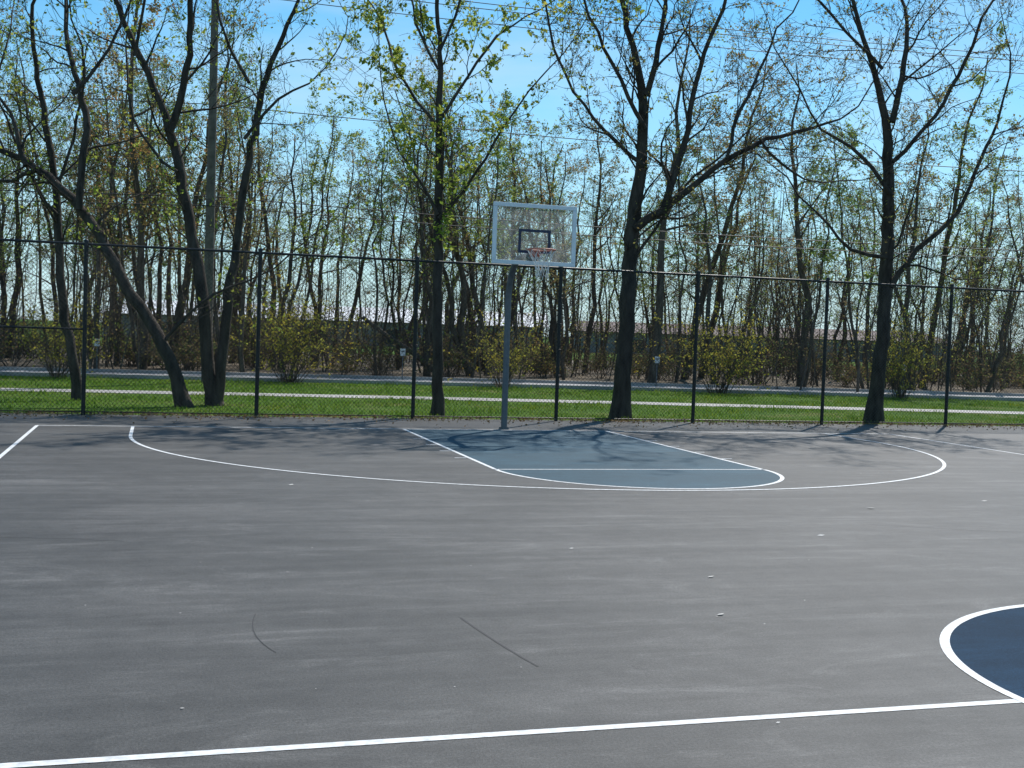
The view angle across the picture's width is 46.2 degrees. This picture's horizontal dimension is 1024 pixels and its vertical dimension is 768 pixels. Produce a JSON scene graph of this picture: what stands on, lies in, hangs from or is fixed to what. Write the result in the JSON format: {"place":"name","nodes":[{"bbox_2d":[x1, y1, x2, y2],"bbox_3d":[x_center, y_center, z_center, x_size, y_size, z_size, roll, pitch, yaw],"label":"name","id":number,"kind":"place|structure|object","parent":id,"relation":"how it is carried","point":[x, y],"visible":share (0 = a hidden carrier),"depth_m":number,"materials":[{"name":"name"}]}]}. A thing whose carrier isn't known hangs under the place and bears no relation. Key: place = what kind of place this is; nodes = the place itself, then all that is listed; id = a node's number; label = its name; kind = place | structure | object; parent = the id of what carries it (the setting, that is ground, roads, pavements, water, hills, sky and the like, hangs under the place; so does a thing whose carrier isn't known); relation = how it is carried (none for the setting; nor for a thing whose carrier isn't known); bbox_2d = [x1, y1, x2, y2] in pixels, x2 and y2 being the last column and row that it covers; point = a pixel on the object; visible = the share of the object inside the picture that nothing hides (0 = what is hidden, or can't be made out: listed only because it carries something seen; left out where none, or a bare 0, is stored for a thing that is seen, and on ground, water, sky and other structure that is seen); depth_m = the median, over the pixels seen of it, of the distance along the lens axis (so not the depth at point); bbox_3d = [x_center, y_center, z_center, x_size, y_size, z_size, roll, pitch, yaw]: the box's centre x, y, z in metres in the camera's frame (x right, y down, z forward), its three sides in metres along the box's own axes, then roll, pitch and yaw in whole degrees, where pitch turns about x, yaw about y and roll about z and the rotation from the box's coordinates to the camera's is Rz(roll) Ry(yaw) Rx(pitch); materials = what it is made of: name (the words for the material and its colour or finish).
{"place":"outdoors","nodes":[
{"label":"outdoors","id":0,"kind":"place"},
{"bbox_2d":[103,313,543,349],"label":"walls","id":1,"kind":"structure","parent":0,"point":[340,330],"depth_m":119.89,"materials":[{"name":"brown"}]},
{"bbox_2d":[162,322,488,343],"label":"loading doors","id":2,"kind":"structure","parent":1,"relation":"attached to","point":[378,335],"depth_m":119.86,"materials":[{"name":"white metal"}]},
{"bbox_2d":[101,300,547,327],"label":"roof","id":3,"kind":"structure","parent":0,"point":[372,316],"depth_m":125.09,"materials":[{"name":"grey metal"}]},
{"bbox_2d":[0,319,1023,425],"bbox_3d":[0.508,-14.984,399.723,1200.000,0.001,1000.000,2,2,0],"label":"ground","id":4,"kind":"structure","parent":0,"point":[572,409],"depth_m":29.04,"materials":[{"name":"green plant"}]},
{"bbox_2d":[0,0,140,400],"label":"deciduous tree","id":5,"kind":"object","parent":4,"relation":"on","point":[56,215],"visible":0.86,"depth_m":24.91,"materials":[{"name":"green plant"}]},
{"bbox_2d":[0,290,143,377],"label":"forsythia shrub","id":6,"kind":"object","parent":4,"relation":"on","point":[48,354],"visible":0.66,"depth_m":33.95,"materials":[{"name":"green plant"}]},
{"bbox_2d":[94,339,99,368],"bbox_3d":[-13.575,-0.953,39.303,0.170,1.050,0.062,2,2,0],"label":"parking sign","id":7,"kind":"object","parent":4,"relation":"on","point":[97,342],"visible":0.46,"depth_m":39.30,"materials":[{"name":"metal"}]},
{"bbox_2d":[201,0,218,381],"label":"utility pole","id":8,"kind":"object","parent":4,"relation":"on","point":[211,170],"visible":0.49,"depth_m":33.99,"materials":[{"name":"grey wood"}]},
{"bbox_2d":[0,0,1023,258],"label":"overhead cable","id":9,"kind":"object","parent":8,"relation":"attached to","point":[572,138],"visible":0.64,"depth_m":36.30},
{"bbox_2d":[0,0,427,406],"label":"leaning tree","id":10,"kind":"object","parent":4,"relation":"on","point":[88,219],"visible":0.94,"depth_m":24.14,"materials":[{"name":"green plant"}]},
{"bbox_2d":[69,0,432,405],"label":"forked tree","id":11,"kind":"object","parent":4,"relation":"on","point":[177,154],"visible":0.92,"depth_m":24.77,"materials":[{"name":"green plant"}]},
{"bbox_2d":[230,265,368,382],"bbox_3d":[-6.406,-1.758,35.712,4.429,3.523,4.430,2,2,1],"label":"forsythia shrub","id":12,"kind":"object","parent":4,"relation":"on","point":[283,346],"visible":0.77,"depth_m":35.76,"materials":[{"name":"green plant"}]},
{"bbox_2d":[400,349,404,379],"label":"parking sign","id":13,"kind":"object","parent":4,"relation":"on","point":[402,350],"visible":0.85,"depth_m":40.36,"materials":[{"name":"metal"}]},
{"bbox_2d":[300,0,644,415],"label":"maple tree","id":14,"kind":"object","parent":4,"relation":"on","point":[438,126],"visible":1,"depth_m":23.85,"materials":[{"name":"green plant"}]},
{"bbox_2d":[431,293,553,387],"bbox_3d":[-0.518,-1.299,36.990,2.990,3.030,4.258,3,3,23],"label":"forsythia shrub","id":15,"kind":"object","parent":4,"relation":"on","point":[493,360],"visible":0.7,"depth_m":37.12,"materials":[{"name":"green plant"}]},
{"bbox_2d":[0,413,1023,767],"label":"basketball court","id":16,"kind":"object","parent":4,"relation":"on","point":[126,629],"depth_m":7.66,"materials":[{"name":"grey asphalt"}]},
{"bbox_2d":[31,447,985,722],"bbox_3d":[0.372,1.152,12.593,13.796,0.014,14.800,2,2,0],"label":"fallen leaf scatter","id":17,"kind":"object","parent":16,"relation":"on","point":[721,613],"visible":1,"depth_m":9.44,"materials":[{"name":"brown plant"}]},
{"bbox_2d":[0,410,1023,431],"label":"dry leaf litter","id":18,"kind":"object","parent":16,"relation":"on","point":[164,415],"visible":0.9,"depth_m":22.78,"materials":[{"name":"plant"}]},
{"bbox_2d":[0,425,1023,767],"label":"court lines","id":19,"kind":"object","parent":16,"relation":"on","point":[946,645],"visible":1,"depth_m":5.43,"materials":[{"name":"white paint"}]},
{"bbox_2d":[13,465,1023,665],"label":"court scuff marks","id":20,"kind":"object","parent":16,"relation":"on","point":[460,617],"visible":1,"depth_m":6.68,"materials":[{"name":"rubber"}]},
{"bbox_2d":[491,201,576,429],"bbox_3d":[0.212,-1.002,20.019,1.604,3.890,1.616,3,3,28],"label":"basketball hoop","id":21,"kind":"object","parent":16,"relation":"on","point":[531,255],"visible":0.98,"depth_m":19.70,"materials":[{"name":"metal"}]},
{"bbox_2d":[406,429,779,487],"bbox_3d":[0.993,0.989,17.198,3.660,0.001,7.629,1,2,-16],"label":"court key paint","id":22,"kind":"object","parent":16,"relation":"on","point":[585,457],"visible":1,"depth_m":16.40,"materials":[{"name":"blue paint"}]},
{"bbox_2d":[950,607,1023,697],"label":"court centre circle paint","id":23,"kind":"object","parent":16,"relation":"on","point":[989,646],"visible":1,"depth_m":6.78,"materials":[{"name":"blue paint"}]},
{"bbox_2d":[0,0,1023,392],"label":"distant woods","id":24,"kind":"object","parent":4,"relation":"on","point":[124,228],"visible":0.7,"depth_m":47.66,"materials":[{"name":"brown plant"}]},
{"bbox_2d":[0,238,1023,425],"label":"chain link fence","id":25,"kind":"object","parent":4,"relation":"on","point":[416,260],"visible":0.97,"depth_m":22.88,"materials":[{"name":"black metal"}]},
{"bbox_2d":[0,367,1023,400],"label":"kerb","id":26,"kind":"structure","parent":4,"relation":"on","point":[452,384],"depth_m":39.25,"materials":[{"name":"concrete"}]},
{"bbox_2d":[634,291,789,393],"bbox_3d":[6.388,-1.316,38.283,4.531,3.294,4.029,2,2,-7],"label":"forsythia shrub","id":27,"kind":"object","parent":4,"relation":"on","point":[733,373],"visible":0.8,"depth_m":38.26,"materials":[{"name":"green plant"}]},
{"bbox_2d":[524,0,992,419],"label":"oak tree","id":28,"kind":"object","parent":4,"relation":"on","point":[636,223],"visible":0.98,"depth_m":24.68,"materials":[{"name":"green plant"}]},
{"bbox_2d":[677,0,1023,421],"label":"oak tree","id":29,"kind":"object","parent":4,"relation":"on","point":[888,206],"visible":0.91,"depth_m":26.73,"materials":[{"name":"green plant"}]},
{"bbox_2d":[844,303,967,398],"bbox_3d":[13.104,-1.119,39.071,3.717,3.283,3.741,4,3,42],"label":"forsythia shrub","id":30,"kind":"object","parent":4,"relation":"on","point":[900,369],"visible":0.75,"depth_m":39.02,"materials":[{"name":"green plant"}]},
{"bbox_2d":[0,346,1023,393],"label":"forest floor","id":31,"kind":"structure","parent":0,"point":[399,373],"depth_m":48.46,"materials":[{"name":"brown plant"}]},
{"bbox_2d":[0,370,1023,397],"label":"road","id":32,"kind":"structure","parent":0,"point":[512,383],"depth_m":40.83,"materials":[{"name":"grey asphalt"}]},
{"bbox_2d":[655,356,659,385],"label":"parking sign","id":33,"kind":"object","parent":32,"relation":"on","point":[657,360],"visible":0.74,"depth_m":42.46,"materials":[{"name":"metal"}]},
{"bbox_2d":[0,0,1023,351],"label":"sky","id":34,"kind":"structure","parent":0,"point":[517,72],"materials":[{"name":"blue"}]},
{"bbox_2d":[1,388,1023,413],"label":"sidewalk","id":35,"kind":"structure","parent":0,"point":[459,398],"depth_m":30.45,"materials":[{"name":"concrete"}]},
{"bbox_2d":[569,320,947,342],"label":"roof","id":36,"kind":"structure","parent":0,"point":[832,333],"depth_m":128.45,"materials":[{"name":"grey metal"}]},
{"bbox_2d":[573,331,946,363],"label":"walls","id":37,"kind":"structure","parent":0,"point":[612,338],"depth_m":123.91,"materials":[{"name":"brown"}]},
{"bbox_2d":[615,339,873,359],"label":"loading doors","id":38,"kind":"structure","parent":37,"relation":"attached to","point":[850,348],"depth_m":123.87,"materials":[{"name":"white metal"}]}
]}

